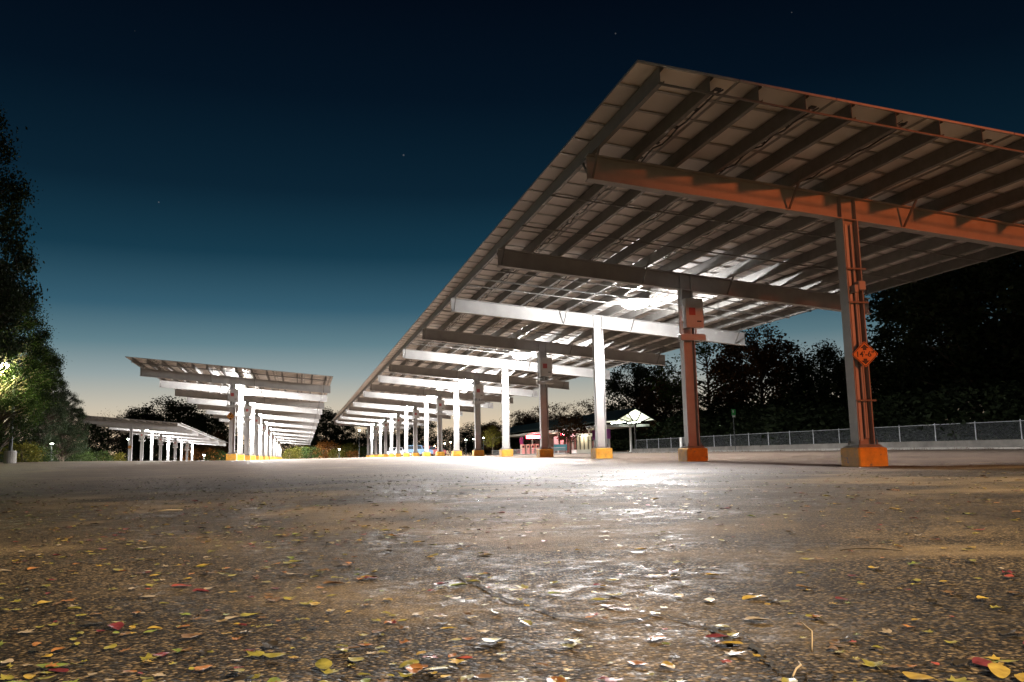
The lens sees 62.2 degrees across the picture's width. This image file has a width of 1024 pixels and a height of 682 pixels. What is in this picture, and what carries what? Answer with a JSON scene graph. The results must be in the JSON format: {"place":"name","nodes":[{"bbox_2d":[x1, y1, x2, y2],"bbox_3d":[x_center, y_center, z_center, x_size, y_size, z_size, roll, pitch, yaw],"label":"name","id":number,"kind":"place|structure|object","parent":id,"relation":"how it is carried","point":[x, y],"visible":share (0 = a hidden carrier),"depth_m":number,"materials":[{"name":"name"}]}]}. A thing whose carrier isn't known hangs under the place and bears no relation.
{"place":"outdoors","nodes":[
{"label":"outdoors","id":0,"kind":"place"},
{"bbox_2d":[0,449,1023,681],"bbox_3d":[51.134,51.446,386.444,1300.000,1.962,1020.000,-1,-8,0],"label":"ground","id":1,"kind":"structure","parent":0,"point":[975,626],"depth_m":2.59,"materials":[{"name":"asphalt"}]},
{"bbox_2d":[1,361,16,463],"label":"street lamp","id":2,"kind":"object","parent":1,"relation":"on","point":[10,455],"visible":0.59,"depth_m":35.66,"materials":[{"name":"metal"}]},
{"bbox_2d":[0,440,47,462],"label":"bush","id":3,"kind":"object","parent":1,"relation":"on","point":[27,447],"visible":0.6,"depth_m":39.75,"materials":[{"name":"green plant"}]},
{"bbox_2d":[0,102,49,376],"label":"leafy tree","id":4,"kind":"object","parent":1,"relation":"on","point":[12,299],"visible":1,"depth_m":25.36,"materials":[{"name":"green plant"}]},
{"bbox_2d":[0,280,67,453],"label":"leafy tree","id":5,"kind":"object","parent":1,"relation":"on","point":[34,386],"visible":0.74,"depth_m":36.13,"materials":[{"name":"green plant"}]},
{"bbox_2d":[19,442,64,461],"bbox_3d":[-25.453,6.122,45.637,2.492,1.435,2.260,-3,-8,13],"label":"bush","id":6,"kind":"object","parent":1,"relation":"on","point":[46,458],"visible":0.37,"depth_m":45.50,"materials":[{"name":"green plant"}]},
{"bbox_2d":[14,346,71,455],"bbox_3d":[-28.996,3.783,52.008,3.824,7.406,3.738,-8,-10,40],"label":"leafy tree","id":7,"kind":"object","parent":1,"relation":"on","point":[42,435],"visible":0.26,"depth_m":51.86,"materials":[{"name":"green plant"}]},
{"bbox_2d":[40,676,60,681],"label":"fallen leaf","id":8,"kind":"object","parent":1,"relation":"on","point":[51,679],"visible":1,"depth_m":1.30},
{"bbox_2d":[36,663,80,668],"bbox_3d":[-0.742,0.530,1.391,0.080,0.007,0.034,-2,-9,6],"label":"fallen leaf","id":9,"kind":"object","parent":1,"relation":"on","point":[49,667],"visible":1,"depth_m":1.39,"materials":[{"name":"plant"}]},
{"bbox_2d":[49,668,68,671],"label":"fallen leaf","id":10,"kind":"object","parent":1,"relation":"on","point":[61,669],"visible":1,"depth_m":1.37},
{"bbox_2d":[41,391,91,460],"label":"leafy tree","id":11,"kind":"object","parent":1,"relation":"on","point":[73,432],"visible":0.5,"depth_m":65.47,"materials":[{"name":"green plant"}]},
{"bbox_2d":[66,450,98,460],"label":"bush","id":12,"kind":"object","parent":1,"relation":"on","point":[85,456],"visible":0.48,"depth_m":69.56,"materials":[{"name":"green plant"}]},
{"bbox_2d":[66,418,115,459],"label":"broad tree","id":13,"kind":"object","parent":1,"relation":"on","point":[96,433],"visible":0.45,"depth_m":182.65,"materials":[{"name":"green plant"}]},
{"bbox_2d":[73,450,114,460],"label":"bush","id":14,"kind":"object","parent":1,"relation":"on","point":[103,454],"visible":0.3,"depth_m":89.58,"materials":[{"name":"green plant"}]},
{"bbox_2d":[88,408,129,457],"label":"bare tree","id":15,"kind":"object","parent":1,"relation":"on","point":[114,434],"visible":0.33,"depth_m":189.20,"materials":[{"name":"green plant"}]},
{"bbox_2d":[99,452,125,460],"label":"bush","id":16,"kind":"object","parent":1,"relation":"on","point":[117,457],"visible":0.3,"depth_m":94.22,"materials":[{"name":"green plant"}]},
{"bbox_2d":[108,622,123,629],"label":"fallen leaf","id":17,"kind":"object","parent":1,"relation":"on","point":[118,625],"visible":1,"depth_m":1.74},
{"bbox_2d":[106,406,163,460],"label":"broad tree","id":18,"kind":"object","parent":1,"relation":"on","point":[125,445],"visible":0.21,"depth_m":202.39,"materials":[{"name":"green plant"}]},
{"bbox_2d":[140,653,160,661],"bbox_3d":[-0.615,0.535,1.437,0.038,0.005,0.046,-3,-5,19],"label":"fallen leaf","id":19,"kind":"object","parent":1,"relation":"on","point":[148,656],"visible":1,"depth_m":1.44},
{"bbox_2d":[82,416,227,460],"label":"solar canopy","id":20,"kind":"object","parent":1,"relation":"on","point":[180,433],"visible":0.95,"depth_m":114.55,"materials":[{"name":"metal"}]},
{"bbox_2d":[122,395,211,460],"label":"broad tree","id":21,"kind":"object","parent":1,"relation":"on","point":[179,412],"visible":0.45,"depth_m":201.28,"materials":[{"name":"green plant"}]},
{"bbox_2d":[177,633,201,639],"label":"fallen leaf","id":22,"kind":"object","parent":1,"relation":"on","point":[189,635],"visible":1,"depth_m":1.61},
{"bbox_2d":[177,446,225,460],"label":"bush","id":23,"kind":"object","parent":1,"relation":"on","point":[196,453],"visible":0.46,"depth_m":177.91,"materials":[{"name":"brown plant"}]},
{"bbox_2d":[191,665,213,672],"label":"fallen leaf","id":24,"kind":"object","parent":1,"relation":"on","point":[201,667],"visible":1,"depth_m":1.36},
{"bbox_2d":[177,411,243,452],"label":"broad tree","id":25,"kind":"object","parent":1,"relation":"on","point":[208,426],"visible":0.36,"depth_m":201.51,"materials":[{"name":"green plant"}]},
{"bbox_2d":[201,448,226,460],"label":"bush","id":26,"kind":"object","parent":1,"relation":"on","point":[222,452],"visible":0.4,"depth_m":178.90,"materials":[{"name":"green plant"}]},
{"bbox_2d":[195,427,235,459],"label":"broad tree","id":27,"kind":"object","parent":1,"relation":"on","point":[216,434],"visible":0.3,"depth_m":196.06,"materials":[{"name":"green plant"}]},
{"bbox_2d":[125,356,332,459],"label":"solar canopy","id":28,"kind":"object","parent":1,"relation":"on","point":[289,406],"visible":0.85,"depth_m":63.76,"materials":[{"name":"metal"}]},
{"bbox_2d":[226,385,239,407],"bbox_3d":[-18.094,3.573,55.112,0.800,1.490,0.280,1,-8,-14],"label":"electrical box","id":29,"kind":"object","parent":28,"relation":"attached to","point":[232,395],"visible":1,"depth_m":55.01,"materials":[{"name":"metal"}]},
{"bbox_2d":[229,389,237,400],"bbox_3d":[-18.010,3.512,55.007,0.540,0.800,0.023,1,-8,-14],"label":"door","id":30,"kind":"structure","parent":29,"relation":"in","point":[231,398],"depth_m":55.01,"materials":[{"name":"metal"}]},
{"bbox_2d":[243,406,252,420],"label":"electrical box","id":31,"kind":"object","parent":28,"relation":"attached to","point":[248,411],"visible":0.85,"depth_m":69.87,"materials":[{"name":"metal"}]},
{"bbox_2d":[229,674,255,680],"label":"fallen leaf","id":32,"kind":"object","parent":1,"relation":"on","point":[240,677],"visible":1,"depth_m":1.29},
{"bbox_2d":[245,650,264,656],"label":"fallen leaf","id":33,"kind":"object","parent":1,"relation":"on","point":[257,653],"visible":1,"depth_m":1.45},
{"bbox_2d":[262,640,277,647],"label":"fallen leaf","id":34,"kind":"object","parent":1,"relation":"on","point":[270,644],"visible":1,"depth_m":1.52,"materials":[{"name":"plant"}]},
{"bbox_2d":[262,653,290,657],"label":"fallen leaf","id":35,"kind":"object","parent":1,"relation":"on","point":[270,655],"visible":1,"depth_m":1.44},
{"bbox_2d":[281,447,301,458],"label":"bush","id":36,"kind":"object","parent":1,"relation":"on","point":[290,452],"visible":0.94,"depth_m":148.10,"materials":[{"name":"green plant"}]},
{"bbox_2d":[291,445,310,458],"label":"bush","id":37,"kind":"object","parent":1,"relation":"on","point":[297,449],"visible":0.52,"depth_m":157.78,"materials":[{"name":"green plant"}]},
{"bbox_2d":[298,446,323,458],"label":"bush","id":38,"kind":"object","parent":1,"relation":"on","point":[305,454],"visible":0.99,"depth_m":153.43,"materials":[{"name":"green plant"}]},
{"bbox_2d":[315,658,331,668],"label":"fallen leaf","id":39,"kind":"object","parent":1,"relation":"on","point":[323,663],"visible":1,"depth_m":1.35,"materials":[{"name":"plant"}]},
{"bbox_2d":[313,439,341,457],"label":"bush","id":40,"kind":"object","parent":1,"relation":"on","point":[323,444],"visible":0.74,"depth_m":162.65,"materials":[{"name":"brown plant"}]},
{"bbox_2d":[312,407,343,453],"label":"tall tree","id":41,"kind":"object","parent":1,"relation":"on","point":[325,425],"visible":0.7,"depth_m":203.12,"materials":[{"name":"green plant"}]},
{"bbox_2d":[327,448,344,457],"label":"bush","id":42,"kind":"object","parent":1,"relation":"on","point":[335,451],"visible":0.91,"depth_m":158.22,"materials":[{"name":"green plant"}]},
{"bbox_2d":[329,411,357,457],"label":"tall tree","id":43,"kind":"object","parent":1,"relation":"on","point":[350,429],"visible":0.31,"depth_m":207.97,"materials":[{"name":"green plant"}]},
{"bbox_2d":[334,443,361,457],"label":"bush","id":44,"kind":"object","parent":1,"relation":"on","point":[347,447],"visible":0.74,"depth_m":162.98,"materials":[{"name":"green plant"}]},
{"bbox_2d":[356,446,373,456],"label":"bush","id":45,"kind":"object","parent":1,"relation":"on","point":[362,454],"visible":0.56,"depth_m":168.46,"materials":[{"name":"green plant"}]},
{"bbox_2d":[387,447,403,454],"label":"parked car","id":46,"kind":"object","parent":1,"relation":"on","point":[394,450],"visible":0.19,"depth_m":147.96,"materials":[{"name":"silver metal"}]},
{"bbox_2d":[399,659,418,667],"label":"fallen leaf","id":47,"kind":"object","parent":1,"relation":"on","point":[407,662],"visible":1,"depth_m":1.36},
{"bbox_2d":[406,663,422,672],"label":"fallen leaf","id":48,"kind":"object","parent":1,"relation":"on","point":[418,667],"visible":1,"depth_m":1.32,"materials":[{"name":"plant"}]},
{"bbox_2d":[402,445,432,456],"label":"parked car","id":49,"kind":"object","parent":1,"relation":"on","point":[420,449],"visible":0.36,"depth_m":126.24,"materials":[{"name":"blue paint"}]},
{"bbox_2d":[473,674,491,677],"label":"fallen leaf","id":50,"kind":"object","parent":1,"relation":"on","point":[483,675],"visible":1,"depth_m":1.26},
{"bbox_2d":[474,643,496,647],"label":"fallen leaf","id":51,"kind":"object","parent":1,"relation":"on","point":[486,645],"visible":1,"depth_m":1.47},
{"bbox_2d":[481,419,501,454],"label":"broad tree","id":52,"kind":"object","parent":1,"relation":"on","point":[496,446],"visible":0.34,"depth_m":178.15,"materials":[{"name":"green plant"}]},
{"bbox_2d":[481,425,501,454],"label":"tree","id":53,"kind":"object","parent":1,"relation":"on","point":[493,438],"visible":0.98,"depth_m":116.99,"materials":[{"name":"green plant"}]},
{"bbox_2d":[0,371,1023,461],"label":"undergrowth","id":54,"kind":"object","parent":1,"relation":"on","point":[817,413],"visible":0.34,"depth_m":77.47,"materials":[{"name":"green plant"}]},
{"bbox_2d":[0,462,1023,681],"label":"leaf litter","id":55,"kind":"object","parent":1,"relation":"on","point":[394,621],"visible":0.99,"depth_m":3.04,"materials":[{"name":"plant"}]},
{"bbox_2d":[491,447,564,454],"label":"picket railing","id":56,"kind":"object","parent":1,"relation":"on","point":[517,452],"visible":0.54,"depth_m":137.42,"materials":[{"name":"metal"}]},
{"bbox_2d":[68,412,996,460],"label":"woods","id":57,"kind":"object","parent":1,"relation":"on","point":[465,433],"visible":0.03,"depth_m":233.28,"materials":[{"name":"green plant"}]},
{"bbox_2d":[547,676,565,681],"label":"fallen leaf","id":58,"kind":"object","parent":1,"relation":"on","point":[559,679],"visible":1,"depth_m":1.23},
{"bbox_2d":[487,451,628,454],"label":"verge","id":59,"kind":"structure","parent":1,"relation":"on","point":[571,452],"depth_m":126.93,"materials":[{"name":"soil"}]},
{"bbox_2d":[497,410,539,441],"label":"airy tree","id":60,"kind":"object","parent":59,"relation":"on","point":[519,418],"visible":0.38,"depth_m":189.04,"materials":[{"name":"green plant"}]},
{"bbox_2d":[518,406,556,424],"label":"airy tree","id":61,"kind":"object","parent":59,"relation":"on","point":[532,418],"visible":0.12,"depth_m":192.44,"materials":[{"name":"green plant"}]},
{"bbox_2d":[535,402,581,421],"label":"airy tree","id":62,"kind":"object","parent":59,"relation":"on","point":[554,414],"visible":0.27,"depth_m":184.17,"materials":[{"name":"green plant"}]},
{"bbox_2d":[501,407,655,454],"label":"station shelter","id":63,"kind":"object","parent":59,"relation":"on","point":[634,416],"visible":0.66,"depth_m":120.57,"materials":[{"name":"white metal"}]},
{"bbox_2d":[554,437,566,452],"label":"notice panel","id":64,"kind":"object","parent":63,"relation":"on","point":[556,444],"visible":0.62,"depth_m":125.89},
{"bbox_2d":[569,399,594,416],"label":"airy tree","id":65,"kind":"object","parent":59,"relation":"on","point":[589,409],"visible":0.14,"depth_m":183.88,"materials":[{"name":"green plant"}]},
{"bbox_2d":[592,362,677,432],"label":"broad tree","id":66,"kind":"object","parent":59,"relation":"on","point":[628,390],"visible":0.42,"depth_m":138.75,"materials":[{"name":"green plant"}]},
{"bbox_2d":[626,376,703,447],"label":"broad tree","id":67,"kind":"object","parent":59,"relation":"on","point":[644,401],"visible":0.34,"depth_m":120.83,"materials":[{"name":"green plant"}]},
{"bbox_2d":[644,342,757,423],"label":"airy tree","id":68,"kind":"object","parent":59,"relation":"on","point":[670,393],"visible":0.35,"depth_m":112.20,"materials":[{"name":"green plant"}]},
{"bbox_2d":[700,322,817,421],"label":"broad tree","id":69,"kind":"object","parent":59,"relation":"on","point":[764,360],"visible":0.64,"depth_m":102.43,"materials":[{"name":"green plant"}]},
{"bbox_2d":[761,338,846,406],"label":"broad tree","id":70,"kind":"object","parent":59,"relation":"on","point":[810,370],"visible":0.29,"depth_m":98.58,"materials":[{"name":"green plant"}]},
{"bbox_2d":[807,353,881,417],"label":"broad tree","id":71,"kind":"object","parent":59,"relation":"on","point":[842,376],"visible":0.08,"depth_m":88.60,"materials":[{"name":"green plant"}]},
{"bbox_2d":[870,359,909,414],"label":"broad tree","id":72,"kind":"object","parent":59,"relation":"on","point":[874,389],"depth_m":81.80,"materials":[{"name":"green plant"}]},
{"bbox_2d":[865,279,964,423],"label":"tall tree","id":73,"kind":"object","parent":59,"relation":"on","point":[878,345],"visible":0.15,"depth_m":72.06,"materials":[{"name":"green plant"}]},
{"bbox_2d":[869,254,1023,439],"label":"broad tree","id":74,"kind":"object","parent":59,"relation":"on","point":[912,350],"visible":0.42,"depth_m":63.36,"materials":[{"name":"green plant"}]},
{"bbox_2d":[913,251,1023,404],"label":"tall tree","id":75,"kind":"object","parent":59,"relation":"on","point":[1012,299],"visible":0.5,"depth_m":59.30,"materials":[{"name":"green plant"}]},
{"bbox_2d":[550,414,594,453],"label":"tree","id":76,"kind":"object","parent":1,"relation":"on","point":[576,427],"visible":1,"depth_m":111.09,"materials":[{"name":"green plant"}]},
{"bbox_2d":[596,676,623,681],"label":"fallen leaf","id":77,"kind":"object","parent":1,"relation":"on","point":[607,679],"visible":1,"depth_m":1.22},
{"bbox_2d":[453,574,781,673],"bbox_3d":[0.124,0.578,1.855,0.193,0.008,1.349,3,-9,-31],"label":"pavement crack","id":78,"kind":"object","parent":1,"relation":"on","point":[760,651],"visible":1,"depth_m":1.66,"materials":[{"name":"asphalt"}]},
{"bbox_2d":[332,60,1023,466],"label":"solar canopy","id":79,"kind":"object","parent":1,"relation":"on","point":[736,206],"visible":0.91,"depth_m":21.00,"materials":[{"name":"metal"}]},
{"bbox_2d":[412,407,419,421],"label":"electrical box","id":80,"kind":"object","parent":79,"relation":"attached to","point":[415,414],"visible":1,"depth_m":84.27,"materials":[{"name":"metal"}]},
{"bbox_2d":[436,400,445,414],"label":"electrical box","id":81,"kind":"object","parent":79,"relation":"attached to","point":[441,405],"visible":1,"depth_m":69.36,"materials":[{"name":"metal"}]},
{"bbox_2d":[472,381,484,403],"bbox_3d":[-2.145,3.287,54.572,0.800,1.490,0.280,1,-8,-14],"label":"electrical box","id":82,"kind":"object","parent":79,"relation":"attached to","point":[479,391],"visible":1,"depth_m":54.46,"materials":[{"name":"metal"}]},
{"bbox_2d":[475,385,483,397],"bbox_3d":[-2.111,3.224,54.448,0.540,0.800,0.023,1,-8,-14],"label":"door","id":83,"kind":"structure","parent":82,"relation":"in","point":[478,394],"depth_m":54.46,"materials":[{"name":"metal"}]},
{"bbox_2d":[512,352,530,358],"bbox_3d":[0.495,0.754,43.807,1.000,0.328,1.000,1,-8,-14],"label":"canopy lamp","id":84,"kind":"object","parent":79,"relation":"hanging from","point":[520,355],"visible":1,"depth_m":43.48,"materials":[{"name":"white"}]},
{"bbox_2d":[537,352,553,383],"bbox_3d":[1.548,1.264,39.677,0.800,1.490,0.280,1,-8,-14],"label":"electrical box","id":85,"kind":"object","parent":79,"relation":"attached to","point":[545,364],"visible":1,"depth_m":39.58,"materials":[{"name":"metal"}]},
{"bbox_2d":[541,358,551,374],"bbox_3d":[1.634,1.203,39.580,0.540,0.800,0.023,1,-8,-14],"label":"door","id":86,"kind":"structure","parent":85,"relation":"in","point":[544,371],"depth_m":39.57,"materials":[{"name":"metal"}]},
{"bbox_2d":[620,297,649,308],"bbox_3d":[4.188,-1.270,28.912,1.000,0.328,1.000,1,-8,-14],"label":"canopy lamp","id":87,"kind":"object","parent":79,"relation":"hanging from","point":[635,303],"visible":1,"depth_m":28.59,"materials":[{"name":"white"}]},
{"bbox_2d":[677,290,705,340],"bbox_3d":[5.241,-0.760,24.783,0.800,1.490,0.280,1,-8,-14],"label":"electrical box","id":88,"kind":"object","parent":79,"relation":"attached to","point":[692,312],"visible":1,"depth_m":24.69,"materials":[{"name":"metal"}]},
{"bbox_2d":[685,299,703,326],"bbox_3d":[5.320,-0.821,24.683,0.540,0.800,0.023,1,-8,-14],"label":"door","id":89,"kind":"structure","parent":88,"relation":"in","point":[691,320],"depth_m":24.68,"materials":[{"name":"metal"}]},
{"bbox_2d":[852,342,877,366],"bbox_3d":[7.102,0.274,17.128,0.516,0.516,0.094,-2,-8,2],"label":"clearance sign","id":90,"kind":"object","parent":79,"relation":"attached to","point":[865,354],"visible":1,"depth_m":17.08,"materials":[{"name":"metal"}]},
{"bbox_2d":[705,633,730,636],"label":"fallen leaf","id":91,"kind":"object","parent":1,"relation":"on","point":[715,635],"visible":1,"depth_m":1.51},
{"bbox_2d":[710,641,742,644],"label":"fallen leaf","id":92,"kind":"object","parent":1,"relation":"on","point":[730,642],"visible":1,"depth_m":1.45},
{"bbox_2d":[745,616,771,620],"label":"fallen leaf","id":93,"kind":"object","parent":1,"relation":"on","point":[752,618],"visible":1,"depth_m":1.66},
{"bbox_2d":[781,677,797,681],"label":"fallen leaf","id":94,"kind":"object","parent":1,"relation":"on","point":[784,679],"visible":1,"depth_m":1.20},
{"bbox_2d":[800,621,812,650],"bbox_3d":[0.490,0.486,1.400,0.014,0.040,0.042,-1,-8,0],"label":"twig","id":95,"kind":"object","parent":1,"relation":"on","point":[811,648],"visible":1,"depth_m":1.40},
{"bbox_2d":[613,447,1023,452],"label":"kerb","id":96,"kind":"structure","parent":1,"relation":"on","point":[920,448],"depth_m":57.53,"materials":[{"name":"concrete"}]},
{"bbox_2d":[619,446,1023,452],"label":"weeds","id":97,"kind":"object","parent":1,"relation":"on","point":[835,448],"visible":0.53,"depth_m":65.70,"materials":[{"name":"green plant"}]},
{"bbox_2d":[632,439,1023,451],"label":"retaining wall","id":98,"kind":"structure","parent":1,"relation":"on","point":[981,443],"depth_m":62.12,"materials":[{"name":"concrete"}]},
{"bbox_2d":[636,419,1023,448],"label":"chain link fence","id":99,"kind":"object","parent":98,"relation":"on","point":[838,429],"visible":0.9,"depth_m":62.85,"materials":[{"name":"metal"}]},
{"bbox_2d":[840,548,902,550],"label":"twig","id":100,"kind":"object","parent":1,"relation":"on","point":[870,548],"visible":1,"depth_m":2.76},
{"bbox_2d":[859,658,890,667],"bbox_3d":[0.548,0.485,1.281,0.040,0.007,0.042,4,-9,-36],"label":"fallen leaf","id":101,"kind":"object","parent":1,"relation":"on","point":[871,663],"visible":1,"depth_m":1.28,"materials":[{"name":"plant"}]},
{"bbox_2d":[902,671,936,679],"bbox_3d":[0.577,0.472,1.193,0.031,0.006,0.072,2,-8,-20],"label":"fallen leaf","id":102,"kind":"object","parent":1,"relation":"on","point":[911,675],"visible":1,"depth_m":1.20,"materials":[{"name":"plant"}]},
{"bbox_2d":[946,675,972,681],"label":"fallen leaf","id":103,"kind":"object","parent":1,"relation":"on","point":[962,679],"visible":1,"depth_m":1.18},
{"bbox_2d":[964,656,993,666],"bbox_3d":[0.705,0.479,1.268,0.029,0.006,0.067,-2,-4,-22],"label":"fallen leaf","id":104,"kind":"object","parent":1,"relation":"on","point":[980,661],"visible":0.61,"depth_m":1.27,"materials":[{"name":"plant"}]},
{"bbox_2d":[988,660,1009,677],"bbox_3d":[0.701,0.471,1.222,0.029,0.004,0.069,1,1,21],"label":"fallen leaf","id":105,"kind":"object","parent":1,"relation":"on","point":[999,670],"visible":1,"depth_m":1.22,"materials":[{"name":"plant"}]},
{"bbox_2d":[1014,673,1023,681],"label":"fallen leaf","id":106,"kind":"object","parent":1,"relation":"on","point":[1019,676],"visible":1,"depth_m":1.19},
{"bbox_2d":[0,0,1023,460],"label":"sky","id":107,"kind":"structure","parent":0,"point":[276,185],"materials":[{"name":"blue"}]},
{"bbox_2d":[662,446,1022,451],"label":"sidewalk","id":108,"kind":"structure","parent":0,"point":[918,447],"depth_m":52.96,"materials":[{"name":"concrete"}]},
{"bbox_2d":[572,433,591,452],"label":"station kiosk","id":109,"kind":"object","parent":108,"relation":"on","point":[583,444],"visible":0.77,"depth_m":122.23,"materials":[{"name":"metal"}]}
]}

